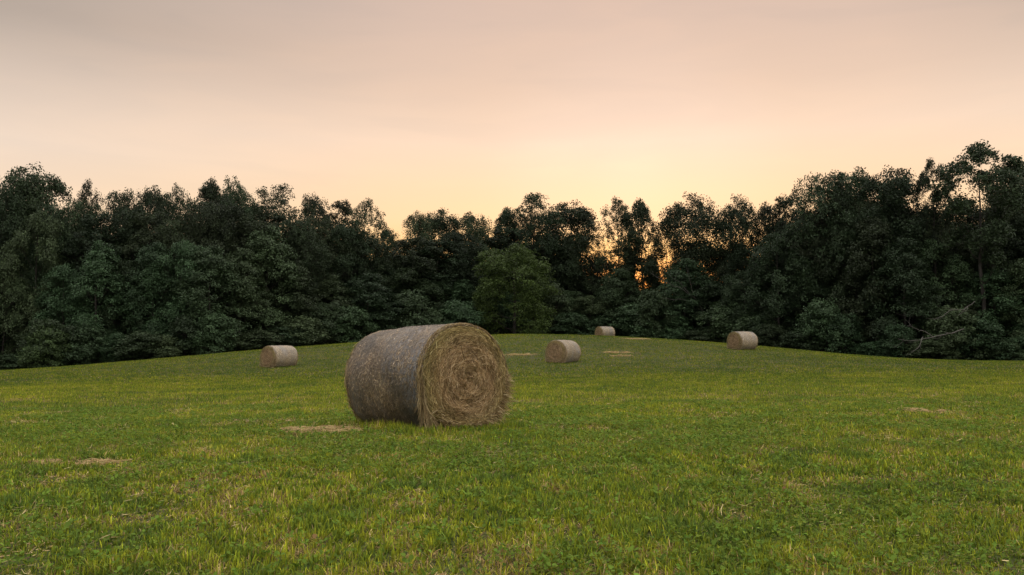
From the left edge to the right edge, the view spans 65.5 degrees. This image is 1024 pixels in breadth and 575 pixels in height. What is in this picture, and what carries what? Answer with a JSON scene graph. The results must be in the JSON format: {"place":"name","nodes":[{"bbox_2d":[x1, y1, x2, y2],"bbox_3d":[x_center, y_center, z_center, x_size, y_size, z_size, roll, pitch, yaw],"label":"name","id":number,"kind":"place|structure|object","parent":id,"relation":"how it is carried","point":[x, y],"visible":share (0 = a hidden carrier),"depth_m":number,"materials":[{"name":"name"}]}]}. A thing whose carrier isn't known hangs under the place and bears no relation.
{"place":"outdoors","nodes":[
{"label":"outdoors","id":0,"kind":"place"},
{"bbox_2d":[0,333,1023,574],"bbox_3d":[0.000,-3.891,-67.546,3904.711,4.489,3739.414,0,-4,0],"label":"ground","id":1,"kind":"structure","parent":0,"point":[532,359],"depth_m":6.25,"materials":[{"name":"green plant"}]},
{"bbox_2d":[0,267,36,368],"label":"edge tree","id":2,"kind":"object","parent":1,"relation":"on","point":[13,297],"visible":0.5,"depth_m":72.48,"materials":[{"name":"green plant"}]},
{"bbox_2d":[0,182,39,352],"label":"woodland tree","id":3,"kind":"object","parent":1,"relation":"on","point":[7,194],"visible":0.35,"depth_m":75.41,"materials":[{"name":"green plant"}]},
{"bbox_2d":[0,210,68,367],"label":"edge tree","id":4,"kind":"object","parent":1,"relation":"on","point":[51,241],"visible":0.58,"depth_m":73.17,"materials":[{"name":"green plant"}]},
{"bbox_2d":[14,318,70,367],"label":"edge shrub","id":5,"kind":"object","parent":1,"relation":"on","point":[36,323],"visible":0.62,"depth_m":67.21,"materials":[{"name":"green plant"}]},
{"bbox_2d":[0,161,85,314],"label":"woodland tree","id":6,"kind":"object","parent":1,"relation":"on","point":[36,193],"visible":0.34,"depth_m":78.00,"materials":[{"name":"green plant"}]},
{"bbox_2d":[15,325,76,368],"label":"edge shrub","id":7,"kind":"object","parent":1,"relation":"on","point":[36,353],"visible":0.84,"depth_m":66.46,"materials":[{"name":"green plant"}]},
{"bbox_2d":[16,201,85,325],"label":"woodland tree","id":8,"kind":"object","parent":1,"relation":"on","point":[52,211],"visible":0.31,"depth_m":75.12,"materials":[{"name":"green plant"}]},
{"bbox_2d":[22,263,91,366],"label":"edge tree","id":9,"kind":"object","parent":1,"relation":"on","point":[63,271],"visible":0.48,"depth_m":71.93,"materials":[{"name":"green plant"}]},
{"bbox_2d":[39,196,109,361],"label":"woodland tree","id":10,"kind":"object","parent":1,"relation":"on","point":[79,207],"visible":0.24,"depth_m":76.85,"materials":[{"name":"green plant"}]},
{"bbox_2d":[59,323,118,365],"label":"edge shrub","id":11,"kind":"object","parent":1,"relation":"on","point":[83,357],"visible":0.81,"depth_m":68.26,"materials":[{"name":"green plant"}]},
{"bbox_2d":[57,210,137,359],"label":"woodland tree","id":12,"kind":"object","parent":1,"relation":"on","point":[93,221],"visible":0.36,"depth_m":76.10,"materials":[{"name":"green plant"}]},
{"bbox_2d":[63,240,132,363],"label":"edge tree","id":13,"kind":"object","parent":1,"relation":"on","point":[96,262],"visible":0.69,"depth_m":71.68,"materials":[{"name":"green plant"}]},
{"bbox_2d":[89,187,142,329],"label":"woodland tree","id":14,"kind":"object","parent":1,"relation":"on","point":[121,198],"visible":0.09,"depth_m":81.70,"materials":[{"name":"green plant"}]},
{"bbox_2d":[95,204,150,333],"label":"woodland tree","id":15,"kind":"object","parent":1,"relation":"on","point":[126,217],"visible":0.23,"depth_m":77.70,"materials":[{"name":"green plant"}]},
{"bbox_2d":[94,259,160,359],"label":"edge tree","id":16,"kind":"object","parent":1,"relation":"on","point":[125,269],"visible":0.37,"depth_m":73.34,"materials":[{"name":"green plant"}]},
{"bbox_2d":[107,330,179,361],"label":"edge shrub","id":17,"kind":"object","parent":1,"relation":"on","point":[134,349],"visible":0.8,"depth_m":68.43,"materials":[{"name":"green plant"}]},
{"bbox_2d":[115,208,180,341],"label":"woodland tree","id":18,"kind":"object","parent":1,"relation":"on","point":[140,219],"visible":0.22,"depth_m":77.39,"materials":[{"name":"green plant"}]},
{"bbox_2d":[122,185,173,325],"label":"woodland tree","id":19,"kind":"object","parent":1,"relation":"on","point":[149,202],"visible":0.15,"depth_m":80.86,"materials":[{"name":"green plant"}]},
{"bbox_2d":[117,242,187,360],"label":"edge tree","id":20,"kind":"object","parent":1,"relation":"on","point":[146,262],"visible":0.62,"depth_m":73.34,"materials":[{"name":"green plant"}]},
{"bbox_2d":[148,182,190,277],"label":"woodland tree","id":21,"kind":"object","parent":1,"relation":"on","point":[172,204],"visible":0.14,"depth_m":84.75,"materials":[{"name":"green plant"}]},
{"bbox_2d":[136,240,213,358],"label":"edge tree","id":22,"kind":"object","parent":1,"relation":"on","point":[181,248],"visible":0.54,"depth_m":73.54,"materials":[{"name":"green plant"}]},
{"bbox_2d":[135,217,215,334],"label":"woodland tree","id":23,"kind":"object","parent":1,"relation":"on","point":[177,223],"visible":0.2,"depth_m":77.54,"materials":[{"name":"green plant"}]},
{"bbox_2d":[161,315,208,355],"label":"edge shrub","id":24,"kind":"object","parent":1,"relation":"on","point":[185,326],"visible":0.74,"depth_m":70.48,"materials":[{"name":"green plant"}]},
{"bbox_2d":[154,196,238,333],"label":"woodland tree","id":25,"kind":"object","parent":1,"relation":"on","point":[197,211],"visible":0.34,"depth_m":78.09,"materials":[{"name":"green plant"}]},
{"bbox_2d":[166,245,255,356],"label":"edge tree","id":26,"kind":"object","parent":1,"relation":"on","point":[208,256],"visible":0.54,"depth_m":73.89,"materials":[{"name":"green plant"}]},
{"bbox_2d":[184,310,240,354],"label":"edge shrub","id":27,"kind":"object","parent":1,"relation":"on","point":[206,322],"visible":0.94,"depth_m":71.24,"materials":[{"name":"green plant"}]},
{"bbox_2d":[192,195,257,351],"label":"woodland tree","id":28,"kind":"object","parent":1,"relation":"on","point":[227,216],"visible":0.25,"depth_m":79.84,"materials":[{"name":"green plant"}]},
{"bbox_2d":[205,175,262,307],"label":"woodland tree","id":29,"kind":"object","parent":1,"relation":"on","point":[243,199],"visible":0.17,"depth_m":84.45,"materials":[{"name":"green plant"}]},
{"bbox_2d":[206,248,276,350],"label":"edge tree","id":30,"kind":"object","parent":1,"relation":"on","point":[243,253],"visible":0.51,"depth_m":76.40,"materials":[{"name":"green plant"}]},
{"bbox_2d":[220,212,284,330],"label":"woodland tree","id":31,"kind":"object","parent":1,"relation":"on","point":[242,231],"visible":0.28,"depth_m":80.69,"materials":[{"name":"green plant"}]},
{"bbox_2d":[227,225,310,350],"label":"edge tree","id":32,"kind":"object","parent":1,"relation":"on","point":[269,240],"visible":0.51,"depth_m":79.17,"materials":[{"name":"green plant"}]},
{"bbox_2d":[258,345,297,367],"bbox_3d":[-13.283,4.006,45.439,1.498,1.424,1.930,-3,-5,34],"label":"round hay bale","id":33,"kind":"object","parent":1,"relation":"on","point":[279,356],"visible":0.91,"depth_m":44.93},
{"bbox_2d":[248,183,322,306],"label":"woodland tree","id":34,"kind":"object","parent":1,"relation":"on","point":[268,201],"visible":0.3,"depth_m":87.36,"materials":[{"name":"green plant"}]},
{"bbox_2d":[262,260,331,343],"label":"edge tree","id":35,"kind":"object","parent":1,"relation":"on","point":[305,279],"visible":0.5,"depth_m":79.82,"materials":[{"name":"green plant"}]},
{"bbox_2d":[263,216,334,320],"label":"woodland tree","id":36,"kind":"object","parent":1,"relation":"on","point":[296,232],"visible":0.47,"depth_m":84.25,"materials":[{"name":"green plant"}]},
{"bbox_2d":[279,315,333,346],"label":"edge shrub","id":37,"kind":"object","parent":1,"relation":"on","point":[309,323],"visible":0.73,"depth_m":77.27,"materials":[{"name":"green plant"}]},
{"bbox_2d":[293,214,353,320],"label":"woodland tree","id":38,"kind":"object","parent":1,"relation":"on","point":[325,233],"visible":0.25,"depth_m":88.19,"materials":[{"name":"green plant"}]},
{"bbox_2d":[303,300,349,344],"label":"edge shrub","id":39,"kind":"object","parent":1,"relation":"on","point":[327,311],"visible":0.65,"depth_m":79.70,"materials":[{"name":"green plant"}]},
{"bbox_2d":[308,275,357,344],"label":"edge tree","id":40,"kind":"object","parent":1,"relation":"on","point":[327,285],"visible":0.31,"depth_m":84.01,"materials":[{"name":"green plant"}]},
{"bbox_2d":[314,218,379,308],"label":"woodland tree","id":41,"kind":"object","parent":1,"relation":"on","point":[349,232],"visible":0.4,"depth_m":88.83,"materials":[{"name":"green plant"}]},
{"bbox_2d":[329,306,380,343],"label":"edge shrub","id":42,"kind":"object","parent":1,"relation":"on","point":[355,313],"visible":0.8,"depth_m":80.77,"materials":[{"name":"green plant"}]},
{"bbox_2d":[337,197,390,328],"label":"woodland tree","id":43,"kind":"object","parent":1,"relation":"on","point":[364,218],"visible":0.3,"depth_m":93.08,"materials":[{"name":"green plant"}]},
{"bbox_2d":[325,230,403,326],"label":"woodland tree","id":44,"kind":"object","parent":1,"relation":"on","point":[373,242],"visible":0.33,"depth_m":90.29,"materials":[{"name":"green plant"}]},
{"bbox_2d":[327,273,405,343],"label":"edge tree","id":45,"kind":"object","parent":1,"relation":"on","point":[369,281],"visible":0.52,"depth_m":84.50,"materials":[{"name":"green plant"}]},
{"bbox_2d":[370,268,447,323],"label":"edge tree","id":46,"kind":"object","parent":1,"relation":"on","point":[425,284],"visible":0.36,"depth_m":89.69,"materials":[{"name":"green plant"}]},
{"bbox_2d":[386,289,436,327],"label":"edge shrub","id":47,"kind":"object","parent":1,"relation":"on","point":[415,319],"visible":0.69,"depth_m":85.66,"materials":[{"name":"green plant"}]},
{"bbox_2d":[376,235,449,314],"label":"woodland tree","id":48,"kind":"object","parent":1,"relation":"on","point":[409,243],"visible":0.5,"depth_m":91.93,"materials":[{"name":"green plant"}]},
{"bbox_2d":[395,210,442,290],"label":"woodland tree","id":49,"kind":"object","parent":1,"relation":"on","point":[415,224],"visible":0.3,"depth_m":97.21,"materials":[{"name":"green plant"}]},
{"bbox_2d":[342,322,520,431],"bbox_3d":[-1.040,1.190,9.959,1.520,1.433,1.959,4,-8,-42],"label":"round hay bale","id":50,"kind":"object","parent":1,"relation":"on","point":[443,375],"visible":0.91,"depth_m":9.38},
{"bbox_2d":[404,239,469,304],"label":"woodland tree","id":51,"kind":"object","parent":1,"relation":"on","point":[425,251],"visible":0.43,"depth_m":93.68,"materials":[{"name":"green plant"}]},
{"bbox_2d":[411,207,469,289],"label":"woodland tree","id":52,"kind":"object","parent":1,"relation":"on","point":[445,225],"visible":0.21,"depth_m":99.16,"materials":[{"name":"green plant"}]},
{"bbox_2d":[435,229,489,319],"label":"woodland tree","id":53,"kind":"object","parent":1,"relation":"on","point":[464,249],"visible":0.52,"depth_m":95.38,"materials":[{"name":"green plant"}]},
{"bbox_2d":[457,211,500,302],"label":"woodland tree","id":54,"kind":"object","parent":1,"relation":"on","point":[473,229],"visible":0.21,"depth_m":101.50,"materials":[{"name":"green plant"}]},
{"bbox_2d":[474,227,540,333],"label":"woodland tree","id":55,"kind":"object","parent":1,"relation":"on","point":[492,240],"visible":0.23,"depth_m":99.63,"materials":[{"name":"green plant"}]},
{"bbox_2d":[0,396,1023,574],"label":"clover","id":56,"kind":"object","parent":1,"relation":"on","point":[519,431],"visible":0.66,"depth_m":6.96,"materials":[{"name":"green plant"}]},
{"bbox_2d":[0,401,1023,574],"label":"broadleaf weeds","id":57,"kind":"object","parent":1,"relation":"on","point":[510,522],"visible":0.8,"depth_m":5.21,"materials":[{"name":"green plant"}]},
{"bbox_2d":[0,399,1023,574],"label":"dry stems","id":58,"kind":"object","parent":1,"relation":"on","point":[731,415],"visible":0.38,"depth_m":6.20,"materials":[{"name":"beige plant"}]},
{"bbox_2d":[471,241,562,334],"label":"edge tree","id":59,"kind":"object","parent":1,"relation":"on","point":[502,269],"visible":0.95,"depth_m":88.49,"materials":[{"name":"green plant"}]},
{"bbox_2d":[496,192,570,319],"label":"woodland tree","id":60,"kind":"object","parent":1,"relation":"on","point":[533,200],"visible":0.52,"depth_m":99.09,"materials":[{"name":"green plant"}]},
{"bbox_2d":[531,281,574,333],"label":"edge shrub","id":61,"kind":"object","parent":1,"relation":"on","point":[558,297],"visible":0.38,"depth_m":94.20,"materials":[{"name":"green plant"}]},
{"bbox_2d":[530,231,593,320],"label":"woodland tree","id":62,"kind":"object","parent":1,"relation":"on","point":[560,267],"visible":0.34,"depth_m":99.53,"materials":[{"name":"green plant"}]},
{"bbox_2d":[545,340,580,362],"bbox_3d":[2.941,3.726,45.484,1.558,1.486,2.007,-3,-5,34],"label":"round hay bale","id":63,"kind":"object","parent":1,"relation":"on","point":[561,351],"visible":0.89,"depth_m":44.92},
{"bbox_2d":[536,199,608,314],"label":"woodland tree","id":64,"kind":"object","parent":1,"relation":"on","point":[578,217],"visible":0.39,"depth_m":101.44,"materials":[{"name":"green plant"}]},
{"bbox_2d":[551,312,596,334],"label":"edge shrub","id":65,"kind":"object","parent":1,"relation":"on","point":[572,319],"visible":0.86,"depth_m":92.02,"materials":[{"name":"green plant"}]},
{"bbox_2d":[559,232,606,320],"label":"woodland tree","id":66,"kind":"object","parent":1,"relation":"on","point":[590,272],"visible":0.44,"depth_m":100.43,"materials":[{"name":"green plant"}]},
{"bbox_2d":[584,268,642,336],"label":"edge tree","id":67,"kind":"object","parent":1,"relation":"on","point":[608,291],"visible":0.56,"depth_m":94.71,"materials":[{"name":"green plant"}]},
{"bbox_2d":[594,197,640,298],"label":"woodland tree","id":68,"kind":"object","parent":1,"relation":"on","point":[621,209],"visible":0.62,"depth_m":99.03,"materials":[{"name":"green plant"}]},
{"bbox_2d":[599,245,658,310],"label":"woodland tree","id":69,"kind":"object","parent":1,"relation":"on","point":[628,267],"visible":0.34,"depth_m":98.05,"materials":[{"name":"green plant"}]},
{"bbox_2d":[608,302,664,337],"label":"edge shrub","id":70,"kind":"object","parent":1,"relation":"on","point":[628,324],"visible":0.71,"depth_m":90.29,"materials":[{"name":"green plant"}]},
{"bbox_2d":[617,198,666,300],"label":"woodland tree","id":71,"kind":"object","parent":1,"relation":"on","point":[640,213],"visible":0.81,"depth_m":97.33,"materials":[{"name":"green plant"}]},
{"bbox_2d":[633,288,678,337],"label":"edge shrub","id":72,"kind":"object","parent":1,"relation":"on","point":[651,305],"visible":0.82,"depth_m":88.91,"materials":[{"name":"green plant"}]},
{"bbox_2d":[651,257,720,339],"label":"edge tree","id":73,"kind":"object","parent":1,"relation":"on","point":[678,276],"visible":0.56,"depth_m":90.67,"materials":[{"name":"green plant"}]},
{"bbox_2d":[655,191,730,324],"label":"woodland tree","id":74,"kind":"object","parent":1,"relation":"on","point":[706,222],"visible":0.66,"depth_m":95.50,"materials":[{"name":"green plant"}]},
{"bbox_2d":[682,282,735,341],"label":"edge tree","id":75,"kind":"object","parent":1,"relation":"on","point":[714,289],"visible":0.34,"depth_m":88.93,"materials":[{"name":"green plant"}]},
{"bbox_2d":[696,300,752,339],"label":"edge shrub","id":76,"kind":"object","parent":1,"relation":"on","point":[717,314],"visible":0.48,"depth_m":85.30,"materials":[{"name":"green plant"}]},
{"bbox_2d":[713,194,767,298],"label":"woodland tree","id":77,"kind":"object","parent":1,"relation":"on","point":[742,224],"visible":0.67,"depth_m":91.42,"materials":[{"name":"green plant"}]},
{"bbox_2d":[712,270,772,333],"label":"edge tree","id":78,"kind":"object","parent":1,"relation":"on","point":[728,295],"visible":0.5,"depth_m":85.22,"materials":[{"name":"green plant"}]},
{"bbox_2d":[744,201,796,324],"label":"woodland tree","id":79,"kind":"object","parent":1,"relation":"on","point":[765,212],"visible":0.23,"depth_m":89.93,"materials":[{"name":"green plant"}]},
{"bbox_2d":[739,232,822,349],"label":"edge tree","id":80,"kind":"object","parent":1,"relation":"on","point":[768,252],"visible":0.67,"depth_m":81.69,"materials":[{"name":"green plant"}]},
{"bbox_2d":[765,194,805,329],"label":"woodland tree","id":81,"kind":"object","parent":1,"relation":"on","point":[783,202],"visible":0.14,"depth_m":87.67,"materials":[{"name":"green plant"}]},
{"bbox_2d":[776,330,826,351],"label":"edge shrub","id":82,"kind":"object","parent":1,"relation":"on","point":[808,344],"visible":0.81,"depth_m":75.78,"materials":[{"name":"green plant"}]},
{"bbox_2d":[782,207,843,349],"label":"woodland tree","id":83,"kind":"object","parent":1,"relation":"on","point":[802,251],"visible":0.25,"depth_m":81.16,"materials":[{"name":"green plant"}]},
{"bbox_2d":[777,250,850,352],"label":"edge tree","id":84,"kind":"object","parent":1,"relation":"on","point":[789,307],"visible":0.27,"depth_m":81.34,"materials":[{"name":"green plant"}]},
{"bbox_2d":[776,169,866,326],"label":"woodland tree","id":85,"kind":"object","parent":1,"relation":"on","point":[817,189],"visible":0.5,"depth_m":80.67,"materials":[{"name":"green plant"}]},
{"bbox_2d":[793,297,854,353],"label":"edge shrub","id":86,"kind":"object","parent":1,"relation":"on","point":[824,311],"visible":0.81,"depth_m":74.99,"materials":[{"name":"green plant"}]},
{"bbox_2d":[801,184,860,312],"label":"woodland tree","id":87,"kind":"object","parent":1,"relation":"on","point":[845,204],"visible":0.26,"depth_m":80.38,"materials":[{"name":"green plant"}]},
{"bbox_2d":[815,224,876,353],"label":"edge tree","id":88,"kind":"object","parent":1,"relation":"on","point":[836,293],"visible":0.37,"depth_m":78.12,"materials":[{"name":"green plant"}]},
{"bbox_2d":[824,311,867,354],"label":"edge shrub","id":89,"kind":"object","parent":1,"relation":"on","point":[847,322],"visible":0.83,"depth_m":73.84,"materials":[{"name":"green plant"}]},
{"bbox_2d":[816,166,893,327],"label":"woodland tree","id":90,"kind":"object","parent":1,"relation":"on","point":[861,179],"visible":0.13,"depth_m":81.22,"materials":[{"name":"green plant"}]},
{"bbox_2d":[835,215,912,357],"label":"edge tree","id":91,"kind":"object","parent":1,"relation":"on","point":[870,242],"visible":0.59,"depth_m":75.35,"materials":[{"name":"green plant"}]},
{"bbox_2d":[843,164,946,324],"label":"woodland tree","id":92,"kind":"object","parent":1,"relation":"on","point":[900,187],"visible":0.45,"depth_m":77.16,"materials":[{"name":"green plant"}]},
{"bbox_2d":[877,324,918,357],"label":"edge shrub","id":93,"kind":"object","parent":1,"relation":"on","point":[896,333],"visible":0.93,"depth_m":69.67,"materials":[{"name":"green plant"}]},
{"bbox_2d":[856,237,949,358],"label":"edge tree","id":94,"kind":"object","parent":1,"relation":"on","point":[903,253],"visible":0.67,"depth_m":72.76,"materials":[{"name":"green plant"}]},
{"bbox_2d":[895,339,964,359],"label":"edge shrub","id":95,"kind":"object","parent":1,"relation":"on","point":[927,351],"visible":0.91,"depth_m":68.39,"materials":[{"name":"green plant"}]},
{"bbox_2d":[912,157,953,308],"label":"woodland tree","id":96,"kind":"object","parent":1,"relation":"on","point":[919,186],"visible":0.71,"depth_m":75.18,"materials":[{"name":"green plant"}]},
{"bbox_2d":[895,239,981,357],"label":"edge tree","id":97,"kind":"object","parent":1,"relation":"on","point":[949,268],"visible":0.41,"depth_m":72.86,"materials":[{"name":"green plant"}]},
{"bbox_2d":[902,207,977,336],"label":"woodland tree","id":98,"kind":"object","parent":1,"relation":"on","point":[930,226],"visible":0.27,"depth_m":75.15,"materials":[{"name":"green plant"}]},
{"bbox_2d":[919,305,990,360],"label":"edge shrub","id":99,"kind":"object","parent":1,"relation":"on","point":[962,319],"visible":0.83,"depth_m":68.52,"materials":[{"name":"green plant"}]},
{"bbox_2d":[926,139,1023,359],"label":"woodland tree","id":100,"kind":"object","parent":1,"relation":"on","point":[990,235],"visible":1,"depth_m":70.65,"materials":[{"name":"green plant"}]},
{"bbox_2d":[944,206,1023,339],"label":"woodland tree","id":101,"kind":"object","parent":1,"relation":"on","point":[1018,246],"visible":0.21,"depth_m":74.71,"materials":[{"name":"green plant"}]},
{"bbox_2d":[948,316,1022,360],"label":"edge shrub","id":102,"kind":"object","parent":1,"relation":"on","point":[992,328],"visible":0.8,"depth_m":67.73,"materials":[{"name":"green plant"}]},
{"bbox_2d":[956,268,1023,359],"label":"edge tree","id":103,"kind":"object","parent":1,"relation":"on","point":[991,286],"visible":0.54,"depth_m":70.53,"materials":[{"name":"green plant"}]},
{"bbox_2d":[991,258,1023,359],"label":"edge tree","id":104,"kind":"object","parent":1,"relation":"on","point":[1016,267],"visible":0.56,"depth_m":69.70,"materials":[{"name":"green plant"}]},
{"bbox_2d":[0,0,1023,286],"label":"sky","id":105,"kind":"structure","parent":0,"point":[478,107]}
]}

